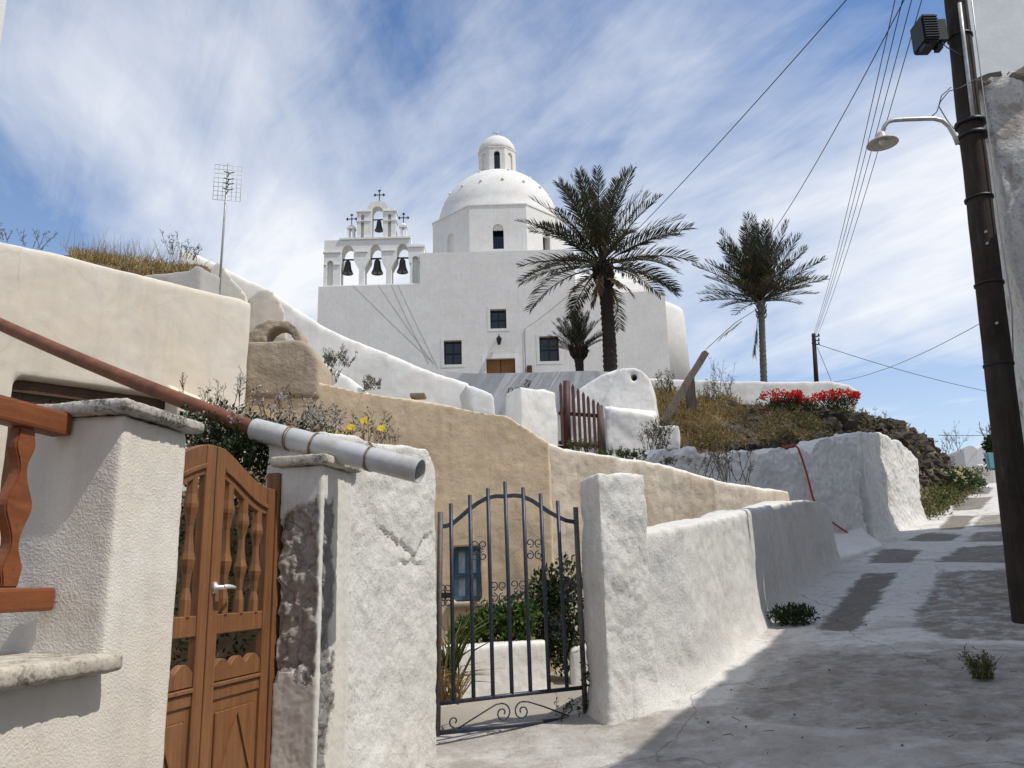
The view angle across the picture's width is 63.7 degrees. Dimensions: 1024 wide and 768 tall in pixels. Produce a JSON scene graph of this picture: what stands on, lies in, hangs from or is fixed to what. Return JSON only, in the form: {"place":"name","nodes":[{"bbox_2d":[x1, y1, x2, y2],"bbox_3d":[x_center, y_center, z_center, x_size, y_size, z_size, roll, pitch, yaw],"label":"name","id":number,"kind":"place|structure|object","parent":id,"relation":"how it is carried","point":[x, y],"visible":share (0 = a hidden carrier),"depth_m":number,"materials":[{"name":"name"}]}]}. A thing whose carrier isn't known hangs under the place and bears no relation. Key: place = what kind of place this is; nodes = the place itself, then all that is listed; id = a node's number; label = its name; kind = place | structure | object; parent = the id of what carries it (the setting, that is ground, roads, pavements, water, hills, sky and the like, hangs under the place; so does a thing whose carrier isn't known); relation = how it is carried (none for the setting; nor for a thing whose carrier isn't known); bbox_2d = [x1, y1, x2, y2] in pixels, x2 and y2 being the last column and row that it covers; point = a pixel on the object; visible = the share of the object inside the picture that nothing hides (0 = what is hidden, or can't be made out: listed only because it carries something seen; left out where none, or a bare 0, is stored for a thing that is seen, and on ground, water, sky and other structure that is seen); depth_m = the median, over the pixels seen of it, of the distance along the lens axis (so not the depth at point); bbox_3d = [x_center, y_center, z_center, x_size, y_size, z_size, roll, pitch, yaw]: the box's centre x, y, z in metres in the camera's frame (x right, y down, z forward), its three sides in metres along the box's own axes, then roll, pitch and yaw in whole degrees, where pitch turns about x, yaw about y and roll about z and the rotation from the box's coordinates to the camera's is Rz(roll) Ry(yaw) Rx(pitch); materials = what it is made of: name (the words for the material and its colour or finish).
{"place":"outdoors","nodes":[
{"label":"outdoors","id":0,"kind":"place"},
{"bbox_2d":[171,367,352,666],"bbox_3d":[-1.685,0.814,5.229,1.323,2.081,1.124,-2,-14,0],"label":"flowering shrub","id":1,"kind":"object","parent":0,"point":[235,444],"visible":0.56,"depth_m":5.29,"materials":[{"name":"green plant"}]},
{"bbox_2d":[0,0,990,453],"label":"sky","id":2,"kind":"structure","parent":0,"point":[118,116],"materials":[{"name":"blue"}]},
{"bbox_2d":[441,670,587,729],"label":"courtyard floor","id":3,"kind":"structure","parent":0,"point":[462,713],"depth_m":7.67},
{"bbox_2d":[441,609,502,704],"bbox_3d":[-0.580,2.259,6.949,1.096,0.806,1.168,-2,-14,0],"label":"strap leaf plant","id":4,"kind":"object","parent":3,"relation":"on","point":[446,673],"visible":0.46,"depth_m":6.93,"materials":[{"name":"plant"}]},
{"bbox_2d":[441,640,546,706],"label":"planter wall","id":5,"kind":"structure","parent":3,"relation":"on","point":[520,666],"depth_m":8.22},
{"bbox_2d":[445,585,542,643],"bbox_3d":[-0.178,2.466,8.665,1.055,0.698,0.559,-2,-14,0],"label":"green bush","id":6,"kind":"object","parent":5,"relation":"in","point":[500,628],"visible":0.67,"depth_m":8.57,"materials":[{"name":"green plant"}]},
{"bbox_2d":[522,552,584,676],"bbox_3d":[0.465,2.516,9.025,0.819,1.350,0.743,-5,-14,14],"label":"dark shrub","id":7,"kind":"object","parent":3,"relation":"on","point":[554,597],"visible":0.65,"depth_m":9.02,"materials":[{"name":"green plant"}]},
{"bbox_2d":[569,643,588,684],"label":"white kerb","id":8,"kind":"structure","parent":3,"relation":"on","point":[575,668],"depth_m":8.66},
{"bbox_2d":[579,472,657,725],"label":"white pillar","id":9,"kind":"structure","parent":3,"relation":"on","point":[616,576],"depth_m":6.47,"materials":[{"name":"paint"}]},
{"bbox_2d":[435,481,587,735],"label":"iron gate","id":10,"kind":"structure","parent":9,"relation":"attached to","point":[450,595],"depth_m":6.39,"materials":[{"name":"metal"}]},
{"bbox_2d":[626,500,842,717],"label":"lane wall","id":11,"kind":"structure","parent":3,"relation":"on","point":[721,581],"depth_m":7.88,"materials":[{"name":"paint"}]},
{"bbox_2d":[421,483,1023,767],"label":"lane","id":12,"kind":"structure","parent":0,"point":[957,558],"depth_m":6.37,"materials":[{"name":"concrete"}]},
{"bbox_2d":[553,642,590,721],"bbox_3d":[0.496,2.329,6.433,0.225,0.628,0.381,-11,-16,33],"label":"creeping weed","id":13,"kind":"object","parent":12,"relation":"on","point":[583,684],"visible":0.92,"depth_m":6.43,"materials":[{"name":"green plant"}]},
{"bbox_2d":[766,602,819,625],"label":"weed tuft","id":14,"kind":"object","parent":12,"relation":"on","point":[794,617],"visible":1,"depth_m":8.91,"materials":[{"name":"green plant"}]},
{"bbox_2d":[707,581,1014,753],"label":"lane litter","id":15,"kind":"object","parent":12,"relation":"on","point":[794,714],"visible":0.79,"depth_m":5.82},
{"bbox_2d":[866,0,1023,623],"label":"utility pole","id":16,"kind":"object","parent":12,"relation":"on","point":[929,33],"visible":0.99,"depth_m":8.85,"materials":[{"name":"brown wood"}]},
{"bbox_2d":[955,643,1004,679],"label":"weed tuft","id":17,"kind":"object","parent":12,"relation":"on","point":[984,666],"visible":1,"depth_m":6.31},
{"bbox_2d":[558,390,978,515],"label":"hillside","id":18,"kind":"structure","parent":0,"point":[707,448],"depth_m":21.47,"materials":[{"name":"soil"}]},
{"bbox_2d":[322,344,357,367],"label":"dry weed","id":19,"kind":"object","parent":18,"relation":"on","point":[328,357],"visible":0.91,"depth_m":15.02,"materials":[{"name":"grey plant"}]},
{"bbox_2d":[460,385,494,413],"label":"white block","id":20,"kind":"structure","parent":18,"relation":"on","point":[472,398],"depth_m":15.88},
{"bbox_2d":[317,129,689,379],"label":"church","id":21,"kind":"structure","parent":18,"relation":"on","point":[465,297],"depth_m":44.43,"materials":[{"name":"white paint"}]},
{"bbox_2d":[342,259,353,275],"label":"church bell","id":22,"kind":"object","parent":21,"relation":"attached to","point":[347,270],"visible":0.98,"depth_m":45.30,"materials":[{"name":"brown metal"}]},
{"bbox_2d":[371,258,382,275],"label":"church bell","id":23,"kind":"object","parent":21,"relation":"attached to","point":[377,270],"visible":0.99,"depth_m":45.28,"materials":[{"name":"brown metal"}]},
{"bbox_2d":[373,219,382,232],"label":"church bell","id":24,"kind":"object","parent":21,"relation":"attached to","point":[378,228],"visible":1,"depth_m":45.90,"materials":[{"name":"brown metal"}]},
{"bbox_2d":[397,257,407,274],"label":"church bell","id":25,"kind":"object","parent":21,"relation":"attached to","point":[402,269],"visible":0.99,"depth_m":45.29,"materials":[{"name":"brown metal"}]},
{"bbox_2d":[441,337,464,367],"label":"window","id":26,"kind":"structure","parent":21,"relation":"in","point":[452,353],"depth_m":43.83,"materials":[{"name":"white glass"}]},
{"bbox_2d":[487,306,509,331],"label":"window","id":27,"kind":"structure","parent":21,"relation":"in","point":[497,320],"depth_m":44.26,"materials":[{"name":"white glass"}]},
{"bbox_2d":[527,365,531,372],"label":"meter box","id":28,"kind":"object","parent":21,"relation":"attached to","point":[529,368],"visible":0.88,"depth_m":43.19,"materials":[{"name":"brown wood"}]},
{"bbox_2d":[536,333,562,363],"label":"window","id":29,"kind":"structure","parent":21,"relation":"in","point":[545,355],"depth_m":43.85,"materials":[{"name":"white glass"}]},
{"bbox_2d":[446,371,608,445],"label":"terrace wall","id":30,"kind":"structure","parent":18,"relation":"on","point":[498,386],"depth_m":25.73,"materials":[{"name":"paint"}]},
{"bbox_2d":[505,387,557,446],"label":"gate pier","id":31,"kind":"structure","parent":18,"relation":"on","point":[534,411],"depth_m":13.80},
{"bbox_2d":[558,380,606,454],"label":"picket gate","id":32,"kind":"structure","parent":31,"relation":"attached to","point":[565,413],"depth_m":14.60,"materials":[{"name":"paint"}]},
{"bbox_2d":[543,306,601,370],"bbox_3d":[2.158,-1.240,27.568,2.377,2.767,2.473,-2,-14,0],"label":"palm tree","id":33,"kind":"object","parent":18,"relation":"on","point":[576,335],"visible":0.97,"depth_m":27.31,"materials":[{"name":"green plant"}]},
{"bbox_2d":[566,437,600,452],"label":"bank weed","id":34,"kind":"object","parent":18,"relation":"on","point":[578,448],"visible":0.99,"depth_m":14.03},
{"bbox_2d":[515,163,697,371],"bbox_3d":[3.100,-3.701,27.551,6.126,7.378,6.750,-2,-14,0],"label":"palm tree","id":35,"kind":"object","parent":18,"relation":"on","point":[598,218],"visible":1,"depth_m":26.96,"materials":[{"name":"green plant"}]},
{"bbox_2d":[599,446,646,459],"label":"bank weed","id":36,"kind":"object","parent":18,"relation":"on","point":[626,453],"visible":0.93,"depth_m":13.38,"materials":[{"name":"green plant"}]},
{"bbox_2d":[571,368,679,459],"bbox_3d":[2.143,1.269,16.340,2.056,3.567,2.382,-2,-14,0],"label":"white stair mass","id":37,"kind":"object","parent":18,"relation":"on","point":[625,398],"visible":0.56,"depth_m":16.26,"materials":[{"name":"paint"}]},
{"bbox_2d":[655,368,674,391],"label":"bank weed","id":38,"kind":"object","parent":18,"relation":"on","point":[670,384],"visible":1,"depth_m":19.98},
{"bbox_2d":[661,350,708,423],"bbox_3d":[3.739,0.065,17.859,1.289,1.698,0.144,3,-14,-19],"label":"leaning timber","id":39,"kind":"object","parent":18,"relation":"on","point":[686,383],"visible":0.92,"depth_m":17.81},
{"bbox_2d":[525,0,846,328],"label":"overhead cable","id":40,"kind":"object","parent":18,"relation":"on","point":[731,129],"visible":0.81,"depth_m":17.82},
{"bbox_2d":[685,378,696,411],"bbox_3d":[4.230,0.258,19.536,0.210,0.903,0.250,-2,-14,0],"label":"wood stump","id":41,"kind":"object","parent":18,"relation":"on","point":[690,394],"visible":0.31,"depth_m":19.43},
{"bbox_2d":[701,375,723,400],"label":"bank weed","id":42,"kind":"object","parent":18,"relation":"on","point":[712,386],"visible":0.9,"depth_m":22.01,"materials":[{"name":"grey plant"}]},
{"bbox_2d":[695,440,733,481],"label":"bank weed","id":43,"kind":"object","parent":18,"relation":"on","point":[720,465],"visible":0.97,"depth_m":12.75,"materials":[{"name":"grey plant"}]},
{"bbox_2d":[708,356,736,398],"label":"bank weed","id":44,"kind":"object","parent":18,"relation":"on","point":[725,384],"visible":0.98,"depth_m":22.02,"materials":[{"name":"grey plant"}]},
{"bbox_2d":[707,444,753,484],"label":"bank weed","id":45,"kind":"object","parent":18,"relation":"on","point":[739,454],"visible":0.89,"depth_m":12.88,"materials":[{"name":"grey plant"}]},
{"bbox_2d":[651,381,816,447],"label":"bank grass","id":46,"kind":"structure","parent":18,"relation":"on","point":[697,416],"depth_m":18.94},
{"bbox_2d":[649,379,856,412],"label":"hilltop wall","id":47,"kind":"structure","parent":18,"relation":"on","point":[747,392],"depth_m":24.82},
{"bbox_2d":[691,211,829,381],"bbox_3d":[8.549,-2.951,28.297,4.425,6.471,4.392,-2,-14,0],"label":"palm tree","id":48,"kind":"object","parent":18,"relation":"on","point":[755,271],"visible":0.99,"depth_m":27.93,"materials":[{"name":"green plant"}]},
{"bbox_2d":[660,382,955,472],"bbox_3d":[8.146,1.679,22.543,4.939,3.460,20.099,-13,-18,40],"label":"bank scrub","id":49,"kind":"object","parent":18,"relation":"on","point":[717,429],"visible":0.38,"depth_m":19.42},
{"bbox_2d":[793,392,826,412],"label":"red flower bush","id":50,"kind":"object","parent":18,"relation":"on","point":[805,400],"visible":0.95,"depth_m":20.50,"materials":[{"name":"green plant"}]},
{"bbox_2d":[812,333,819,381],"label":"utility pole","id":51,"kind":"object","parent":18,"relation":"on","point":[815,364],"visible":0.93,"depth_m":41.30,"materials":[{"name":"brown wood"}]},
{"bbox_2d":[813,0,894,334],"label":"overhead cable","id":52,"kind":"object","parent":51,"relation":"attached to","point":[863,139],"visible":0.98,"depth_m":17.33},
{"bbox_2d":[815,0,902,332],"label":"overhead cable","id":53,"kind":"object","parent":51,"relation":"attached to","point":[868,139],"visible":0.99,"depth_m":17.24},
{"bbox_2d":[813,0,911,340],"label":"overhead cable","id":54,"kind":"object","parent":51,"relation":"attached to","point":[875,136],"visible":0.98,"depth_m":16.97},
{"bbox_2d":[815,0,921,339],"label":"overhead cable","id":55,"kind":"object","parent":51,"relation":"attached to","point":[877,151],"visible":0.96,"depth_m":18.39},
{"bbox_2d":[820,345,984,390],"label":"overhead cable","id":56,"kind":"object","parent":51,"relation":"attached to","point":[899,369],"visible":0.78,"depth_m":45.59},
{"bbox_2d":[775,407,882,438],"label":"bank weeds","id":57,"kind":"object","parent":18,"relation":"on","point":[817,416],"visible":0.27,"depth_m":20.11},
{"bbox_2d":[723,400,978,486],"bbox_3d":[10.597,2.286,24.332,4.292,3.167,22.148,-14,-18,42],"label":"lava rubble","id":58,"kind":"object","parent":18,"relation":"on","point":[851,421],"visible":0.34,"depth_m":21.11,"materials":[{"name":"stone"}]},
{"bbox_2d":[759,388,804,411],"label":"red flower bush","id":59,"kind":"object","parent":58,"relation":"on","point":[776,401],"visible":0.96,"depth_m":20.49,"materials":[{"name":"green plant"}]},
{"bbox_2d":[820,388,860,412],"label":"red flower bush","id":60,"kind":"object","parent":58,"relation":"on","point":[839,405],"visible":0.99,"depth_m":20.50,"materials":[{"name":"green plant"}]},
{"bbox_2d":[834,528,883,561],"bbox_3d":[5.379,3.003,14.320,1.547,1.117,3.977,-13,-18,39],"label":"white step","id":61,"kind":"object","parent":18,"relation":"on","point":[853,543],"visible":0.2,"depth_m":14.58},
{"bbox_2d":[834,431,927,537],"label":"rounded wall","id":62,"kind":"structure","parent":18,"relation":"on","point":[889,484],"depth_m":17.96,"materials":[{"name":"paint"}]},
{"bbox_2d":[834,324,978,381],"bbox_3d":[18.458,-1.469,41.393,0.022,6.734,40.923,-4,-14,12],"label":"overhead cable","id":63,"kind":"object","parent":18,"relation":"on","point":[915,356],"visible":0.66,"depth_m":34.72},
{"bbox_2d":[920,465,990,519],"bbox_3d":[13.805,3.283,25.651,1.098,2.868,14.128,-11,-16,33],"label":"verge scrub","id":64,"kind":"object","parent":18,"relation":"on","point":[945,501],"visible":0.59,"depth_m":21.79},
{"bbox_2d":[940,421,970,451],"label":"bank weed","id":65,"kind":"object","parent":18,"relation":"on","point":[946,438],"visible":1,"depth_m":27.70,"materials":[{"name":"grey plant"}]},
{"bbox_2d":[928,465,987,504],"bbox_3d":[13.828,3.213,25.651,1.086,1.700,8.738,-11,-16,34],"label":"yellow flower bush","id":66,"kind":"object","parent":18,"relation":"on","point":[959,475],"visible":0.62,"depth_m":24.44,"materials":[{"name":"green plant"}]},
{"bbox_2d":[940,435,985,435],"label":"overhead cable","id":67,"kind":"object","parent":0,"point":[964,435],"visible":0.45,"depth_m":52.67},
{"bbox_3d":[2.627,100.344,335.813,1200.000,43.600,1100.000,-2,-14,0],"label":"ground","id":68,"kind":"structure","parent":0,"visible":0},
{"bbox_2d":[179,251,468,408],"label":"sweeping wall","id":69,"kind":"structure","parent":68,"relation":"on","point":[401,378],"depth_m":17.64,"materials":[{"name":"paint"}]},
{"bbox_2d":[244,383,557,671],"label":"ochre house","id":70,"kind":"structure","parent":68,"relation":"on","point":[474,454],"depth_m":10.04,"materials":[{"name":"beige paint"}]},
{"bbox_2d":[246,319,332,398],"bbox_3d":[-2.887,-0.218,10.792,0.992,1.086,0.935,-2,-14,0],"label":"oven chimney","id":71,"kind":"object","parent":70,"relation":"on","point":[299,362],"visible":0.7,"depth_m":10.34,"materials":[{"name":"paint"}]},
{"bbox_2d":[326,365,368,393],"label":"vaulted roof","id":72,"kind":"structure","parent":70,"relation":"on","point":[345,382],"depth_m":12.37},
{"bbox_2d":[326,361,341,383],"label":"dry weed","id":73,"kind":"object","parent":72,"relation":"on","point":[331,370],"visible":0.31,"depth_m":12.36,"materials":[{"name":"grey plant"}]},
{"bbox_2d":[362,374,381,391],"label":"dry weed","id":74,"kind":"object","parent":72,"relation":"on","point":[366,386],"visible":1,"depth_m":12.34,"materials":[{"name":"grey plant"}]},
{"bbox_2d":[410,393,425,399],"bbox_3d":[-1.202,0.158,10.567,0.190,0.050,0.200,-2,-14,0],"label":"roof spout","id":75,"kind":"object","parent":70,"relation":"on","point":[418,396],"visible":0.92,"depth_m":10.47,"materials":[{"name":"stone"}]},
{"bbox_2d":[454,547,481,600],"bbox_3d":[-0.531,2.288,9.955,0.425,0.734,0.250,-2,-14,0],"label":"window","id":76,"kind":"structure","parent":70,"relation":"in","point":[461,587],"depth_m":9.85,"materials":[{"name":"blue paint"}]},
{"bbox_2d":[548,443,788,670],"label":"courtyard wall","id":77,"kind":"structure","parent":68,"relation":"on","point":[671,494],"depth_m":10.73,"materials":[{"name":"paint"}]},
{"bbox_2d":[659,456,674,464],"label":"bank weed","id":78,"kind":"object","parent":77,"relation":"on","point":[669,460],"visible":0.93,"depth_m":12.65,"materials":[{"name":"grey plant"}]},
{"bbox_2d":[633,434,867,532],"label":"retaining wall","id":79,"kind":"structure","parent":68,"relation":"on","point":[832,465],"depth_m":15.38,"materials":[{"name":"paint"}]},
{"bbox_2d":[637,405,680,450],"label":"bank weed","id":80,"kind":"object","parent":79,"relation":"on","point":[659,434],"visible":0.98,"depth_m":14.31,"materials":[{"name":"grey plant"}]},
{"bbox_2d":[780,444,848,532],"bbox_3d":[5.865,2.007,15.444,1.384,1.746,0.515,1,-14,-11],"label":"red hose","id":81,"kind":"object","parent":79,"relation":"hanging from","point":[809,484],"visible":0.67,"depth_m":15.27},
{"bbox_2d":[947,446,979,470],"bbox_3d":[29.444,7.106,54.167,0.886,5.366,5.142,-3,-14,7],"label":"distant house","id":82,"kind":"structure","parent":68,"relation":"on","point":[967,456],"depth_m":52.31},
{"bbox_2d":[976,445,987,463],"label":"distant house","id":83,"kind":"structure","parent":68,"relation":"on","point":[980,450],"depth_m":56.25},
{"bbox_2d":[975,464,995,483],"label":"end wall","id":84,"kind":"structure","parent":68,"relation":"on","point":[991,478],"depth_m":46.94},
{"bbox_2d":[977,423,994,470],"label":"dark tree","id":85,"kind":"object","parent":68,"relation":"on","point":[988,442],"visible":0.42,"depth_m":46.31,"materials":[{"name":"green plant"}]},
{"bbox_2d":[985,452,994,468],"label":"teal box","id":86,"kind":"object","parent":68,"relation":"on","point":[989,457],"visible":0.43,"depth_m":45.01,"materials":[{"name":"paint"}]},
{"bbox_2d":[967,0,1023,77],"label":"tall white house","id":87,"kind":"structure","parent":68,"relation":"on","point":[999,24],"depth_m":12.76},
{"bbox_2d":[765,0,903,242],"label":"overhead cable","id":88,"kind":"object","parent":87,"relation":"attached to","point":[843,113],"visible":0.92,"depth_m":17.58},
{"bbox_2d":[977,66,1023,440],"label":"weathered house","id":89,"kind":"structure","parent":68,"relation":"on","point":[1004,97],"depth_m":9.37,"materials":[{"name":"paint"}]},
{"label":"yard ground","id":90,"kind":"structure","parent":0,"visible":0},
{"bbox_2d":[0,0,6,44],"bbox_3d":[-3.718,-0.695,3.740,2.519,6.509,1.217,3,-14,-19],"label":"house","id":91,"kind":"structure","parent":90,"relation":"on","point":[2,8],"depth_m":3.84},
{"bbox_2d":[0,653,122,767],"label":"wall","id":92,"kind":"structure","parent":90,"relation":"on","point":[49,706],"depth_m":2.53,"materials":[{"name":"paint"}]},
{"bbox_2d":[0,395,72,612],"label":"wooden railing","id":93,"kind":"object","parent":92,"relation":"on","point":[25,421],"visible":1,"depth_m":2.75,"materials":[{"name":"brown wood"}]},
{"bbox_2d":[0,398,203,767],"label":"gate pillar","id":94,"kind":"structure","parent":90,"relation":"on","point":[98,544],"depth_m":2.96,"materials":[{"name":"paint"}]},
{"bbox_2d":[0,242,267,543],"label":"cream house","id":95,"kind":"structure","parent":90,"relation":"on","point":[165,333],"depth_m":8.32,"materials":[{"name":"beige paint"}]},
{"bbox_2d":[0,223,12,241],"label":"roof weed","id":96,"kind":"object","parent":95,"relation":"on","point":[1,233],"visible":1,"depth_m":8.91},
{"bbox_2d":[16,229,57,249],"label":"roof weed","id":97,"kind":"object","parent":95,"relation":"on","point":[23,236],"visible":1,"depth_m":9.17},
{"bbox_2d":[60,228,210,275],"bbox_3d":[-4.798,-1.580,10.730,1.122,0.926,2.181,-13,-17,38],"label":"roof grass","id":98,"kind":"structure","parent":95,"relation":"on","point":[105,257],"depth_m":10.38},
{"bbox_2d":[145,262,286,341],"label":"roof vaults","id":99,"kind":"object","parent":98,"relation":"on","point":[265,305],"visible":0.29,"depth_m":11.78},
{"bbox_2d":[160,230,201,260],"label":"roof weed","id":100,"kind":"object","parent":99,"relation":"on","point":[172,248],"visible":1,"depth_m":10.46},
{"bbox_2d":[213,164,241,293],"bbox_3d":[-4.129,-2.207,11.841,0.385,2.131,0.117,2,-14,-13],"label":"tv aerial","id":101,"kind":"object","parent":98,"relation":"on","point":[224,214],"visible":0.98,"depth_m":11.98,"materials":[{"name":"metal"}]},
{"bbox_2d":[170,465,265,670],"bbox_3d":[-2.208,1.833,6.518,1.601,2.900,3.094,9,-17,-38],"label":"planting bed","id":102,"kind":"object","parent":90,"relation":"on","point":[226,642],"visible":0.03,"depth_m":5.85,"materials":[{"name":"plant"}]},
{"bbox_2d":[163,444,283,767],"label":"wooden gate","id":103,"kind":"structure","parent":90,"relation":"on","point":[219,713],"depth_m":4.13,"materials":[{"name":"brown wood"}]},
{"bbox_2d":[270,453,361,767],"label":"gate pillar","id":104,"kind":"structure","parent":90,"relation":"on","point":[309,705],"depth_m":4.69,"materials":[{"name":"paint"}]},
{"bbox_2d":[0,317,425,482],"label":"drain pipe","id":105,"kind":"object","parent":104,"relation":"on","point":[370,458],"visible":0.95,"depth_m":5.04,"materials":[{"name":"grey plastic"}]},
{"bbox_2d":[266,432,436,767],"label":"rough wall","id":106,"kind":"structure","parent":90,"relation":"on","point":[392,678],"depth_m":5.42,"materials":[{"name":"paint"}]},
{"bbox_2d":[318,404,392,443],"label":"yellow daisies","id":107,"kind":"object","parent":106,"relation":"on","point":[363,420],"visible":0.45,"depth_m":5.74,"materials":[{"name":"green plant"}]},
{"bbox_2d":[374,424,401,444],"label":"wall weed","id":108,"kind":"object","parent":106,"relation":"on","point":[380,437],"depth_m":5.83,"materials":[{"name":"green plant"}]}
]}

